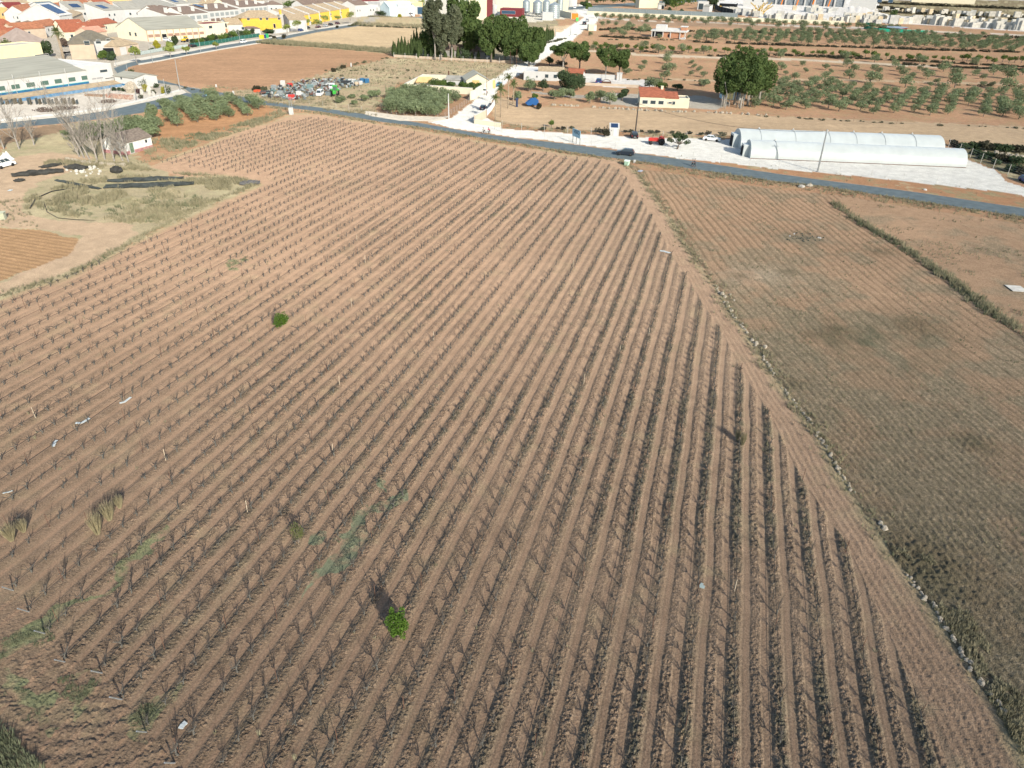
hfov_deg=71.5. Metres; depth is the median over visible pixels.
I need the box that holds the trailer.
[542,12,552,20]
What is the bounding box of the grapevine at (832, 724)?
[829,719,835,733]
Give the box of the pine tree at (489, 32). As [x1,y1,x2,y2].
[477,14,504,61]
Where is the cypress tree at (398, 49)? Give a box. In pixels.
[396,38,400,54]
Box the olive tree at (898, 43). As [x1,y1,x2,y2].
[894,40,903,46]
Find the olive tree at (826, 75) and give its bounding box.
[820,71,830,79]
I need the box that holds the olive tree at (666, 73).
[659,70,671,79]
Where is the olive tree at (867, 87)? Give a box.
[862,84,870,91]
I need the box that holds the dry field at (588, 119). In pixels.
[282,26,1023,144]
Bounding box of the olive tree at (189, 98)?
[178,97,194,108]
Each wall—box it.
[1,89,179,120]
[65,157,125,165]
[273,28,288,33]
[394,55,523,62]
[404,74,423,83]
[404,84,472,93]
[424,74,446,80]
[470,89,476,99]
[473,118,500,126]
[474,108,486,119]
[475,78,493,97]
[560,10,571,18]
[584,74,615,79]
[585,82,640,87]
[587,11,844,24]
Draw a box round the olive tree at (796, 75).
[789,72,800,78]
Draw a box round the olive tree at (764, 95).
[755,92,767,101]
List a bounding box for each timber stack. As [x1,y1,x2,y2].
[84,93,105,96]
[105,93,133,99]
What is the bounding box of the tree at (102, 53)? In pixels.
[97,50,106,59]
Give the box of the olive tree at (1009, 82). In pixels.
[1000,77,1018,88]
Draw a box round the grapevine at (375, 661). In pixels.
[369,651,378,669]
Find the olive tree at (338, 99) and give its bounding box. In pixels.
[335,95,345,102]
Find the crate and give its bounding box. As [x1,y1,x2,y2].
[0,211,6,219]
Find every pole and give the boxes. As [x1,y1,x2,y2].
[635,102,638,130]
[817,130,829,171]
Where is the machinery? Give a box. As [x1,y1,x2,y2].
[751,2,772,13]
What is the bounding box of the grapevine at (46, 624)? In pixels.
[41,619,50,630]
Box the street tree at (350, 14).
[346,11,353,21]
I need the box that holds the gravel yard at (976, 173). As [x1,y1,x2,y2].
[0,87,1023,196]
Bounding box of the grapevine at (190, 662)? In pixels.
[188,650,196,664]
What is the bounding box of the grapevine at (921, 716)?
[920,704,927,721]
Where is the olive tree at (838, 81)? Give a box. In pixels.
[835,79,844,86]
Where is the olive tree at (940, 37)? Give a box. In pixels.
[934,35,944,40]
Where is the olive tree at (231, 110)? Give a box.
[220,106,235,116]
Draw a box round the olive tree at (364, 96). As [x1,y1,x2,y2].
[359,94,369,101]
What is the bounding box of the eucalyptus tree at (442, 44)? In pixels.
[433,35,447,59]
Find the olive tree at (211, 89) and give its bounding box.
[201,87,217,96]
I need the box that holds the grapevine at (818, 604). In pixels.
[815,588,823,608]
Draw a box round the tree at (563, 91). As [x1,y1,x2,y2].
[558,88,566,97]
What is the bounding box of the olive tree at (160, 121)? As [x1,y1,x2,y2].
[152,116,164,126]
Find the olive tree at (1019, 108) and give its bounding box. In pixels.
[1012,106,1023,118]
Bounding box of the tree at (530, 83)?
[523,76,534,90]
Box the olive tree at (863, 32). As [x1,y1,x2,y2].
[857,30,866,35]
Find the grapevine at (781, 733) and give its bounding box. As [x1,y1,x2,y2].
[779,724,784,742]
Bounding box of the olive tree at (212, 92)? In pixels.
[206,90,218,99]
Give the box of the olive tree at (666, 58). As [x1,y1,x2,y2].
[663,56,671,62]
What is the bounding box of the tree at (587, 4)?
[585,2,592,8]
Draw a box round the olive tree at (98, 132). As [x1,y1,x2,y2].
[77,120,109,140]
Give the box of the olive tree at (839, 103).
[833,100,847,111]
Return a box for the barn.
[462,69,495,88]
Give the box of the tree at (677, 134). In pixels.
[667,131,690,148]
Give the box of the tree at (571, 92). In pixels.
[566,89,575,97]
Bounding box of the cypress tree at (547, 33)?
[546,25,547,41]
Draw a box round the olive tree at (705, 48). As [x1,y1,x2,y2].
[699,45,709,53]
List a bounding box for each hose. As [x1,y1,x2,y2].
[0,141,420,353]
[0,143,428,367]
[0,145,496,479]
[0,247,132,305]
[1,131,406,316]
[1,134,423,340]
[1,135,409,327]
[1,143,452,398]
[1,143,464,416]
[1,153,521,560]
[1,157,491,503]
[2,149,466,434]
[3,151,475,454]
[8,143,440,378]
[10,150,513,523]
[12,164,520,584]
[28,171,525,606]
[29,184,91,207]
[44,204,93,220]
[47,163,547,628]
[65,229,493,655]
[107,158,577,658]
[122,163,585,694]
[138,132,393,244]
[146,165,596,724]
[177,163,610,750]
[217,180,611,767]
[269,181,624,767]
[322,197,629,767]
[374,211,637,766]
[425,217,650,767]
[477,245,656,767]
[529,258,670,765]
[580,273,685,766]
[631,301,700,766]
[682,325,719,764]
[732,383,740,767]
[767,407,782,761]
[802,476,833,767]
[844,538,882,765]
[915,690,932,766]
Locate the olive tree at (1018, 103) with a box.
[1011,99,1023,106]
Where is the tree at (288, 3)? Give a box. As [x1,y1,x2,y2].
[283,1,291,6]
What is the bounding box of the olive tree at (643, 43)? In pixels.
[637,40,648,46]
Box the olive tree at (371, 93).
[367,90,375,98]
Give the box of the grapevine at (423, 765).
[416,756,427,767]
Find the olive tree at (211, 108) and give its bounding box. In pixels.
[204,104,222,117]
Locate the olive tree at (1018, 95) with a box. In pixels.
[1012,92,1023,98]
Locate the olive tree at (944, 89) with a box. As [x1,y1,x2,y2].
[935,87,947,94]
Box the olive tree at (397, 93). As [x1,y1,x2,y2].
[392,91,403,97]
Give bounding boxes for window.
[0,85,5,90]
[11,84,20,89]
[25,82,35,87]
[40,80,48,85]
[54,78,62,83]
[68,77,75,81]
[81,75,87,80]
[502,10,514,13]
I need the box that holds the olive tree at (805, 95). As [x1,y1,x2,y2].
[798,92,808,100]
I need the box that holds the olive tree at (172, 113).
[162,108,182,119]
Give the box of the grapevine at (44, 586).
[39,574,50,594]
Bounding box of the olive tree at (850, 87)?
[844,85,853,91]
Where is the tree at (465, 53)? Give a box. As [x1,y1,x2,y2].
[459,47,469,58]
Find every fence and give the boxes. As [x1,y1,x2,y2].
[90,89,171,105]
[140,44,187,54]
[190,33,259,45]
[379,100,464,119]
[403,53,513,63]
[502,121,729,136]
[522,132,1007,190]
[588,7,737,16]
[713,4,733,12]
[768,113,1012,127]
[864,26,927,32]
[948,140,1022,176]
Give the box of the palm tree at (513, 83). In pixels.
[509,79,517,103]
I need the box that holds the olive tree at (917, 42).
[912,39,923,46]
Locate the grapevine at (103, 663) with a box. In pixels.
[100,651,106,666]
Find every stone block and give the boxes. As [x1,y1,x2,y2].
[741,8,748,15]
[754,11,760,16]
[773,13,780,18]
[777,10,784,18]
[786,13,793,18]
[804,13,813,19]
[811,5,818,11]
[817,8,823,12]
[817,14,823,19]
[844,16,851,21]
[850,17,855,22]
[854,15,860,22]
[869,15,877,22]
[874,19,881,23]
[888,15,899,23]
[912,16,922,23]
[925,15,932,23]
[931,16,942,24]
[939,18,950,25]
[952,13,959,18]
[952,18,963,26]
[970,22,978,27]
[977,22,983,27]
[983,23,992,27]
[988,11,995,16]
[993,21,1004,28]
[995,11,1001,16]
[1000,24,1008,28]
[1013,11,1021,16]
[1015,18,1023,29]
[1018,20,1023,30]
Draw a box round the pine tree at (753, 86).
[721,59,764,108]
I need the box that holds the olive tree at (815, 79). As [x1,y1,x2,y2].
[808,76,819,86]
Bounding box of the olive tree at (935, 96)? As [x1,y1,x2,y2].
[931,94,941,99]
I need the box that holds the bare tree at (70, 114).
[45,95,93,157]
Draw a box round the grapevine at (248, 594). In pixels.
[245,587,251,599]
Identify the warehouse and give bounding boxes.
[0,42,70,58]
[116,15,204,41]
[910,0,975,3]
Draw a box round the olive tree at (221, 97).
[211,94,227,100]
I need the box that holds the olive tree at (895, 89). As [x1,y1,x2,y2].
[889,87,899,92]
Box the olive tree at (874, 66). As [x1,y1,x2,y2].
[870,64,879,69]
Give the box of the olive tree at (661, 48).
[654,44,664,52]
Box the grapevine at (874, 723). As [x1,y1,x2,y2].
[872,712,879,726]
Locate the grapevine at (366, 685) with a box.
[362,676,371,690]
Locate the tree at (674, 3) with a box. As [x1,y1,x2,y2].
[669,0,684,7]
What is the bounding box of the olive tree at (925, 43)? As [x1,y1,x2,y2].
[921,39,928,45]
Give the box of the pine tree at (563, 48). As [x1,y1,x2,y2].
[549,40,575,66]
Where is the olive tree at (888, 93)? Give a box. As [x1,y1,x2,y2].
[882,91,896,101]
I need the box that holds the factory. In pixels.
[0,55,121,103]
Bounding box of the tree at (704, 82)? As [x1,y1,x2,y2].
[698,79,710,85]
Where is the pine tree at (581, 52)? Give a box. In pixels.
[569,41,590,68]
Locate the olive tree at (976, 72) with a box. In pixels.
[972,69,979,74]
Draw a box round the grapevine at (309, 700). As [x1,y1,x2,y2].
[305,687,312,704]
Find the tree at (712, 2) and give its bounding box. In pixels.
[708,0,718,4]
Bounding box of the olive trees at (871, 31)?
[589,13,1023,89]
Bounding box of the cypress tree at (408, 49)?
[407,41,409,54]
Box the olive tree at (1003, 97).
[995,95,1010,104]
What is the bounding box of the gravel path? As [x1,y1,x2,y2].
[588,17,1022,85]
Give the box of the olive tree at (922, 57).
[915,54,927,63]
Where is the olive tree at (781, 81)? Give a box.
[777,79,786,84]
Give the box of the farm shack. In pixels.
[98,127,152,154]
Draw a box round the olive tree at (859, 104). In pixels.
[855,100,868,110]
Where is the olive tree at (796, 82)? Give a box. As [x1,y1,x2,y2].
[793,79,801,86]
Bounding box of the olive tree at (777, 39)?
[773,36,781,41]
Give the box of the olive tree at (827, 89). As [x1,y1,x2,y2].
[822,86,833,97]
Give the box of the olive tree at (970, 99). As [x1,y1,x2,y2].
[964,96,976,104]
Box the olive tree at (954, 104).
[945,102,956,108]
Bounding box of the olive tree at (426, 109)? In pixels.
[420,106,431,115]
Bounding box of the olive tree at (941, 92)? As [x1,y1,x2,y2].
[933,89,944,95]
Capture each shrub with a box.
[59,128,77,139]
[163,85,170,93]
[166,41,174,46]
[262,28,274,33]
[272,311,288,327]
[289,522,303,542]
[375,11,385,14]
[384,606,409,639]
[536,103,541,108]
[602,128,609,135]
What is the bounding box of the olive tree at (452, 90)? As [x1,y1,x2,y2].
[450,89,460,99]
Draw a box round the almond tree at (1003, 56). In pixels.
[1001,54,1008,61]
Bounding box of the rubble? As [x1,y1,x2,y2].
[1005,285,1023,291]
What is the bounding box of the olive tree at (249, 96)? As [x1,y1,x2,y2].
[245,93,259,104]
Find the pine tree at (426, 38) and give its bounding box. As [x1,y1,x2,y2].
[420,29,436,55]
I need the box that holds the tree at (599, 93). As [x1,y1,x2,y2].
[595,90,605,100]
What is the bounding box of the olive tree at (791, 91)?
[782,88,796,98]
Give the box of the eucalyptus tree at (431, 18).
[421,0,442,59]
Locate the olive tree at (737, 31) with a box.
[732,28,742,34]
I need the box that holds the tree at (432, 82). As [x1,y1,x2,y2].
[428,78,438,84]
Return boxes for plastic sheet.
[178,721,187,728]
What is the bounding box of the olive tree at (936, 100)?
[930,99,940,104]
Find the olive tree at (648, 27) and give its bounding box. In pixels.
[643,23,651,31]
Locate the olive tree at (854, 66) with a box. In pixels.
[848,64,859,70]
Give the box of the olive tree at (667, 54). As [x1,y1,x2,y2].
[663,50,672,56]
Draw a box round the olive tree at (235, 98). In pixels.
[232,96,242,104]
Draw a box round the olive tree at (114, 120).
[107,118,128,132]
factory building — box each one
[467,0,492,19]
[496,0,568,11]
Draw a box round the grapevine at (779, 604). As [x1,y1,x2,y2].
[775,597,783,613]
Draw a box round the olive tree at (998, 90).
[994,85,1009,94]
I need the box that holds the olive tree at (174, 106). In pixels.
[167,104,176,110]
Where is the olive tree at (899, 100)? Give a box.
[893,97,908,105]
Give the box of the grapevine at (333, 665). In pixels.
[327,653,335,666]
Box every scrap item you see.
[288,94,294,99]
[341,80,350,84]
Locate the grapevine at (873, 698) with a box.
[871,690,877,706]
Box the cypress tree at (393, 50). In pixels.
[391,41,394,55]
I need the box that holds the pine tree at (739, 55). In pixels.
[725,45,756,104]
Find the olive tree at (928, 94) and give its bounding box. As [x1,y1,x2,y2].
[920,91,932,97]
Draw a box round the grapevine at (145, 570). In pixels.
[142,566,148,577]
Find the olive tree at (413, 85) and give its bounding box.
[407,84,421,90]
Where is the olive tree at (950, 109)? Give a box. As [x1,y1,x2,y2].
[942,105,955,112]
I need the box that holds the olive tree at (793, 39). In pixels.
[790,36,797,42]
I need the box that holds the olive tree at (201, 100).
[192,96,209,109]
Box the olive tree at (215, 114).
[208,108,222,120]
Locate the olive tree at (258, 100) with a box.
[250,98,265,109]
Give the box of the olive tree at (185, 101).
[180,99,193,109]
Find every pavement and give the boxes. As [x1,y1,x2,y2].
[0,89,185,122]
[114,23,352,65]
[138,43,259,64]
[365,111,447,120]
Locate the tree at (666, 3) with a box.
[662,0,672,7]
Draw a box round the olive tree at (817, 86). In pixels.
[814,84,824,90]
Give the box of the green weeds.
[0,39,1023,767]
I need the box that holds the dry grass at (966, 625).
[0,15,1023,767]
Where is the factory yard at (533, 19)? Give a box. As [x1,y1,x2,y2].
[416,0,584,22]
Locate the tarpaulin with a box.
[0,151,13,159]
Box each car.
[480,105,486,109]
[595,78,601,82]
[615,148,634,155]
[630,131,637,138]
[703,134,720,141]
[1018,175,1023,181]
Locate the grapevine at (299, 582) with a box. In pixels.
[293,576,302,589]
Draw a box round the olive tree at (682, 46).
[677,43,686,49]
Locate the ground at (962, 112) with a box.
[0,0,1023,279]
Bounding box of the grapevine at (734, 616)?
[731,601,740,619]
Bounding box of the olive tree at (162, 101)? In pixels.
[156,98,168,106]
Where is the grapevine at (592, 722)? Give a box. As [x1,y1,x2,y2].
[589,702,599,726]
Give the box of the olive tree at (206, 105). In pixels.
[201,101,214,113]
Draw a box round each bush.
[949,139,958,146]
[955,142,968,148]
[967,141,981,148]
[969,149,983,154]
[977,154,987,159]
[978,140,995,149]
[981,151,996,158]
[991,158,1001,164]
[993,143,1005,150]
[995,153,1011,162]
[1001,144,1015,151]
[1004,163,1022,172]
[1008,155,1023,164]
[1012,144,1023,152]
[1015,165,1023,174]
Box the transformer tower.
[286,97,293,114]
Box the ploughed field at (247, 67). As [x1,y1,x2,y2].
[0,44,389,280]
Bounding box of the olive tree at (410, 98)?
[407,96,416,101]
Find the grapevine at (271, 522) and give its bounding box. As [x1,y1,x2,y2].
[269,513,275,527]
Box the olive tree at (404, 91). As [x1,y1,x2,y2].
[397,89,409,96]
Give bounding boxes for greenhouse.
[729,127,944,148]
[740,139,967,167]
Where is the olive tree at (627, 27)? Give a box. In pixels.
[621,24,631,31]
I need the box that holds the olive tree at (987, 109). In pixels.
[978,106,992,116]
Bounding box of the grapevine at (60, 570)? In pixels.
[54,567,65,578]
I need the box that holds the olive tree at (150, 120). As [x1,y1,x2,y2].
[132,115,159,127]
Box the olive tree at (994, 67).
[987,64,1002,74]
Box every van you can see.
[0,157,15,168]
[316,89,323,95]
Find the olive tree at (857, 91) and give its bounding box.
[850,89,861,95]
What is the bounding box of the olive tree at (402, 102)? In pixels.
[397,100,408,111]
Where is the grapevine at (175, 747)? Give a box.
[161,734,178,755]
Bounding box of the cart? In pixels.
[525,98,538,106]
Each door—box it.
[128,142,134,153]
[397,2,408,15]
[417,7,422,13]
[698,3,703,9]
[729,134,732,146]
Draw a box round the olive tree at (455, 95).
[450,93,460,100]
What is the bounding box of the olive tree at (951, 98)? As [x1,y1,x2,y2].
[944,94,958,103]
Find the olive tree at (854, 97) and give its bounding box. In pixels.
[847,94,858,101]
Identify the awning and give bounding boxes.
[719,2,737,6]
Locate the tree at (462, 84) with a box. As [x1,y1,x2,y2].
[458,81,467,86]
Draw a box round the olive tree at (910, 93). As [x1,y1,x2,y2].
[903,90,912,98]
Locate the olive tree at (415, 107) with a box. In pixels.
[406,100,424,115]
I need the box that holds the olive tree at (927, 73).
[922,69,935,78]
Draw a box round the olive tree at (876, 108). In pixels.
[868,105,881,113]
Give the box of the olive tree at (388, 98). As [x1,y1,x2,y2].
[382,97,395,107]
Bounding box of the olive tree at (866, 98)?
[858,94,870,104]
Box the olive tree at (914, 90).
[904,87,916,96]
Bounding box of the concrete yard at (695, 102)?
[532,78,730,110]
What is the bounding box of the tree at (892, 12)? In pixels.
[889,9,897,14]
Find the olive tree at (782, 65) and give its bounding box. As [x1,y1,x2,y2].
[777,61,786,69]
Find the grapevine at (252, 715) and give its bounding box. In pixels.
[248,698,258,719]
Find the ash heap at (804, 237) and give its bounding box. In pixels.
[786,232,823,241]
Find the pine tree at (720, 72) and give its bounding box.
[713,54,742,106]
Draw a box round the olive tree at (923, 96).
[916,94,928,101]
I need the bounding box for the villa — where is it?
[0,28,50,51]
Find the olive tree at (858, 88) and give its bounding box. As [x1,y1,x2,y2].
[854,87,864,93]
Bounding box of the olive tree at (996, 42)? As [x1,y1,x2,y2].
[993,41,1003,47]
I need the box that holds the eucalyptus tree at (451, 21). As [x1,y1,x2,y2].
[440,4,463,57]
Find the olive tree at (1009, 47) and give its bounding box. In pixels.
[1004,45,1014,50]
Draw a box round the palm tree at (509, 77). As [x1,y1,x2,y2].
[504,73,512,107]
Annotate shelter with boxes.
[416,77,431,84]
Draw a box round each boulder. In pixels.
[123,81,137,92]
[146,86,150,94]
[881,525,887,530]
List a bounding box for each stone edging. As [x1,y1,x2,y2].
[551,103,766,115]
[716,285,1006,713]
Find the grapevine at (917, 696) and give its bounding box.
[913,684,920,699]
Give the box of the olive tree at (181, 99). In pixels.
[175,95,187,105]
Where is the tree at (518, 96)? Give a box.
[512,90,521,98]
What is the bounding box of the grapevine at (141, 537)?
[137,525,146,545]
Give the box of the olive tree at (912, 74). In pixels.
[905,72,916,77]
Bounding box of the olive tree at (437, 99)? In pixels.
[431,96,444,103]
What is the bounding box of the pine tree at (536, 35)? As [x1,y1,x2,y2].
[524,26,545,63]
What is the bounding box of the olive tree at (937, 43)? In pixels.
[930,41,940,46]
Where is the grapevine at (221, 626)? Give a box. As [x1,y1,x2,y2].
[214,619,222,631]
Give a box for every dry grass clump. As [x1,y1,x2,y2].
[0,522,15,541]
[14,518,26,532]
[84,508,101,534]
[97,500,114,520]
[112,494,122,508]
[735,430,740,439]
[740,431,746,444]
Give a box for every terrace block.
[146,6,208,21]
[188,3,238,21]
[221,0,266,13]
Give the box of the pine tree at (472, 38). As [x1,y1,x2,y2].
[462,17,481,54]
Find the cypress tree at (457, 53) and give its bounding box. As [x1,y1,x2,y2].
[456,47,459,57]
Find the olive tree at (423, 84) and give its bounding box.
[417,82,430,87]
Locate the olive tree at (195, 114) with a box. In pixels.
[188,109,205,121]
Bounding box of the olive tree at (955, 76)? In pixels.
[947,72,966,87]
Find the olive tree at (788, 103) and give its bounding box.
[780,98,794,109]
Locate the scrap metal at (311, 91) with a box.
[260,77,364,99]
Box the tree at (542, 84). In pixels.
[537,78,548,90]
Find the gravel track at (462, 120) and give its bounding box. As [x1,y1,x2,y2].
[429,2,600,134]
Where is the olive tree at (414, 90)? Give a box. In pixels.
[409,88,419,94]
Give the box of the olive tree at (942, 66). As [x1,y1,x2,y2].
[937,60,953,71]
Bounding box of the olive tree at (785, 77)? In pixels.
[779,76,791,81]
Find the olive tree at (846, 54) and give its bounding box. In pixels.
[840,51,851,58]
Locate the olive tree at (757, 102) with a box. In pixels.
[751,97,761,107]
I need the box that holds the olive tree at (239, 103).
[236,102,247,107]
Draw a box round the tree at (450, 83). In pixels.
[445,81,455,85]
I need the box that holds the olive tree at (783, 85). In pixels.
[777,83,787,91]
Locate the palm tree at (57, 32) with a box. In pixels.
[51,26,64,58]
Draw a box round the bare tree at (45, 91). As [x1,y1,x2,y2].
[21,78,90,158]
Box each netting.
[11,168,63,176]
[13,178,24,181]
[38,162,63,167]
[54,179,101,188]
[63,163,87,169]
[103,181,193,187]
[107,176,183,181]
[110,165,122,173]
[239,180,259,184]
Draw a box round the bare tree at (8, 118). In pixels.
[0,81,23,148]
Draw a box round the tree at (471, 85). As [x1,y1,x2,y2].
[466,82,475,88]
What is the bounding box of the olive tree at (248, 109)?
[241,106,252,115]
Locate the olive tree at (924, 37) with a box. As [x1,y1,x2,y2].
[919,34,929,40]
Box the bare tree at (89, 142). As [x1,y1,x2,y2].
[69,101,99,159]
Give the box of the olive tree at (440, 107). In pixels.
[433,103,444,113]
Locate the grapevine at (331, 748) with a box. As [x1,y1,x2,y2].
[324,735,337,753]
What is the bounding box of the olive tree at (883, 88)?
[880,85,890,90]
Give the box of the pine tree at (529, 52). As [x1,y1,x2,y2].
[518,42,539,65]
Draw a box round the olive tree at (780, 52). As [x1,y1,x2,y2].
[777,49,786,57]
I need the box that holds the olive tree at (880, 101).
[870,98,884,105]
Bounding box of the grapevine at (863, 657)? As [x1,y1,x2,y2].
[862,654,872,668]
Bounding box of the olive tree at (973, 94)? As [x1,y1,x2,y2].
[963,90,979,98]
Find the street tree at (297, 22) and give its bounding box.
[292,20,300,32]
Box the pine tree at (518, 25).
[509,15,531,60]
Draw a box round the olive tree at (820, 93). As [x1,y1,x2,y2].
[810,90,824,99]
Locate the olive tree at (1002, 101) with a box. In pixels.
[995,98,1013,108]
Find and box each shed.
[658,3,664,8]
[702,4,712,11]
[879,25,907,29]
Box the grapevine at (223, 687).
[218,676,226,691]
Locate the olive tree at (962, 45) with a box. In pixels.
[958,43,968,48]
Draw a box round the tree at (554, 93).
[547,89,561,99]
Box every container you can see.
[572,13,577,18]
[624,159,629,165]
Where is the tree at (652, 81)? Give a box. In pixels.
[650,78,662,86]
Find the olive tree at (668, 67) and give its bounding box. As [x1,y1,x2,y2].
[662,62,672,70]
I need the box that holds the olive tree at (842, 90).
[838,87,848,96]
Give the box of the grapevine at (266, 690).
[260,675,269,697]
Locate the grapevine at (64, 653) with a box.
[52,640,67,658]
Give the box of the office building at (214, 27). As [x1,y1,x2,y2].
[198,21,228,37]
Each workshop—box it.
[380,1,423,16]
[414,6,422,13]
[697,1,708,9]
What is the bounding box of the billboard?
[572,128,585,145]
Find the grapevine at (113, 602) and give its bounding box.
[111,591,120,607]
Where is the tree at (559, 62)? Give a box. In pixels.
[556,60,567,66]
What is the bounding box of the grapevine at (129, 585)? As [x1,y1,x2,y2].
[123,570,131,592]
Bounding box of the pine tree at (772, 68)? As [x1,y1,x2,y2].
[750,60,778,99]
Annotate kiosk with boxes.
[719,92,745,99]
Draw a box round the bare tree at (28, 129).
[19,113,36,144]
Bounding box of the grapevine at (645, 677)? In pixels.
[642,661,650,683]
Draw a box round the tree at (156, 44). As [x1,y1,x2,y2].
[152,40,160,48]
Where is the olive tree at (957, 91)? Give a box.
[950,88,963,95]
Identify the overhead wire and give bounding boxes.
[646,106,822,131]
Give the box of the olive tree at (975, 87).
[967,86,982,95]
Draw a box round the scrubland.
[0,0,1023,300]
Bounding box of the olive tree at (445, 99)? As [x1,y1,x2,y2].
[442,95,452,104]
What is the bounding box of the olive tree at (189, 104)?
[183,101,201,110]
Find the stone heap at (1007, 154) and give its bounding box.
[983,150,1023,156]
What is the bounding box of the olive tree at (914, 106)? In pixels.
[910,104,920,110]
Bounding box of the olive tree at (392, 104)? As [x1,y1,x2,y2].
[381,99,400,113]
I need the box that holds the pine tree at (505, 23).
[496,14,513,59]
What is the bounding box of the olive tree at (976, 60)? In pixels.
[969,57,980,64]
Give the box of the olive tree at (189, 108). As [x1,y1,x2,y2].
[184,106,200,114]
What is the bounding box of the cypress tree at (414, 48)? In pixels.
[412,30,415,55]
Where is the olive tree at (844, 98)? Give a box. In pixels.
[840,96,853,104]
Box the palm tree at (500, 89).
[495,82,507,116]
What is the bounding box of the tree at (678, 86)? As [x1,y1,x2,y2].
[672,84,682,89]
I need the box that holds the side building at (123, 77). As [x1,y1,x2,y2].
[112,71,157,87]
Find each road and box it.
[0,93,204,128]
[114,0,707,85]
[181,86,1023,216]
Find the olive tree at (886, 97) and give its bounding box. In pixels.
[876,94,891,104]
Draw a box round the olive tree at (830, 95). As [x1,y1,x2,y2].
[826,93,838,103]
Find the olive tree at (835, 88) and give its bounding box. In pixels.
[830,85,839,92]
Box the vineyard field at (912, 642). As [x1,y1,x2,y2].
[0,114,1023,767]
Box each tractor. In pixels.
[181,36,188,41]
[331,85,338,96]
[648,136,664,144]
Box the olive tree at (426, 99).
[419,97,432,103]
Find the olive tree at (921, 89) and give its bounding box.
[917,87,928,94]
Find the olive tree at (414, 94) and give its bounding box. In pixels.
[408,92,418,97]
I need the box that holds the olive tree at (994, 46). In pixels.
[991,44,999,48]
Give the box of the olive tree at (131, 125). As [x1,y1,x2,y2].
[119,120,142,130]
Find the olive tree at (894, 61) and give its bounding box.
[892,59,900,66]
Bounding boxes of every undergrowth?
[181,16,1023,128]
[595,1,1023,69]
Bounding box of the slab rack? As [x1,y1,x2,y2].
[0,97,78,104]
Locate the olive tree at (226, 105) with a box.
[219,103,230,113]
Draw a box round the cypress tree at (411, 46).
[409,35,412,55]
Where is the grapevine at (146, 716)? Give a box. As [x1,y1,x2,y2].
[141,712,148,724]
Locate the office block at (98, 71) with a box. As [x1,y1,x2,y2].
[59,59,113,82]
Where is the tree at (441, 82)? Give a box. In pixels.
[437,80,446,85]
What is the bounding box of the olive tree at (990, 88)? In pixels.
[984,86,993,91]
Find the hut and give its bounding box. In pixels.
[587,24,596,30]
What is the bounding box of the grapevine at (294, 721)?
[287,705,298,725]
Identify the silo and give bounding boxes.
[493,4,496,14]
[523,0,529,14]
[532,0,542,16]
[543,0,549,11]
[549,1,559,18]
[558,0,562,10]
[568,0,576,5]
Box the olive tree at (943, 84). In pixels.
[935,82,950,88]
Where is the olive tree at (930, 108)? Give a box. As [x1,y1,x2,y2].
[924,104,939,114]
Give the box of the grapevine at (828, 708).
[825,695,837,713]
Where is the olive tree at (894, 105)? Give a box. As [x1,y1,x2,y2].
[888,102,902,112]
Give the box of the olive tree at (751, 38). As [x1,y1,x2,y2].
[747,34,755,41]
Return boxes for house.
[0,0,29,2]
[0,2,20,8]
[0,7,6,19]
[0,19,10,25]
[0,26,10,31]
[0,30,7,35]
[3,21,46,38]
[4,3,29,22]
[12,12,19,21]
[18,3,72,21]
[27,0,59,2]
[29,1,59,6]
[32,19,54,36]
[52,19,81,27]
[57,23,85,40]
[58,1,87,21]
[60,0,86,2]
[67,9,84,21]
[67,34,115,59]
[69,30,114,55]
[74,26,106,35]
[77,20,105,29]
[83,2,125,21]
[87,0,110,3]
[88,18,117,33]
[104,37,138,55]
[106,0,127,4]
[112,1,141,18]
[128,0,152,7]
[137,5,157,16]
[141,0,175,6]
[157,5,183,14]
[162,0,190,5]
[184,0,200,4]
[199,0,221,3]
[219,17,244,35]
[234,10,286,29]
[243,26,260,34]
[263,0,282,11]
[269,9,291,27]
[279,7,308,25]
[283,14,306,30]
[290,6,319,24]
[292,0,318,6]
[301,4,329,21]
[312,3,339,20]
[316,0,335,2]
[324,2,348,18]
[334,1,349,10]
[342,0,368,16]
[368,1,386,6]
[368,4,377,15]
[387,0,415,1]
[411,2,422,6]
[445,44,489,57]
[524,66,564,80]
[568,68,585,81]
[635,0,658,7]
[638,86,689,107]
[651,24,688,39]
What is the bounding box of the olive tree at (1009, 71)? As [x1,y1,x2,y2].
[1000,65,1019,77]
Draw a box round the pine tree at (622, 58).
[612,49,630,74]
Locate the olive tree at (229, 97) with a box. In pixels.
[225,94,233,103]
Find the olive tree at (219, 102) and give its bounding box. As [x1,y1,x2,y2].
[214,100,228,108]
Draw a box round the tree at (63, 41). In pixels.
[60,38,67,46]
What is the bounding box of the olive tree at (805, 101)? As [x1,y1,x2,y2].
[799,98,812,108]
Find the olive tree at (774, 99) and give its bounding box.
[766,94,782,106]
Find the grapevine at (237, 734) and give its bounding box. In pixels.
[235,726,239,741]
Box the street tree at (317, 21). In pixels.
[311,19,321,24]
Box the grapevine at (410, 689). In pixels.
[405,683,414,695]
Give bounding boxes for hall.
[743,0,763,5]
[765,0,845,6]
[849,0,892,9]
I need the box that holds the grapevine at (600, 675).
[597,672,602,687]
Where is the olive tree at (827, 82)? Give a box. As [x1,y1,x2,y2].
[822,79,832,87]
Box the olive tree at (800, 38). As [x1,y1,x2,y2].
[798,35,806,42]
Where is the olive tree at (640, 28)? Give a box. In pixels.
[634,26,645,31]
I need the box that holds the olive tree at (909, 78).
[899,75,914,87]
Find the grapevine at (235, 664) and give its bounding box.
[228,657,239,672]
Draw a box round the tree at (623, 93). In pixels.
[617,89,627,100]
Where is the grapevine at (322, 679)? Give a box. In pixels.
[317,669,324,685]
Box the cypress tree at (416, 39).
[415,27,418,54]
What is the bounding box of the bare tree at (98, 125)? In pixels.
[73,80,121,159]

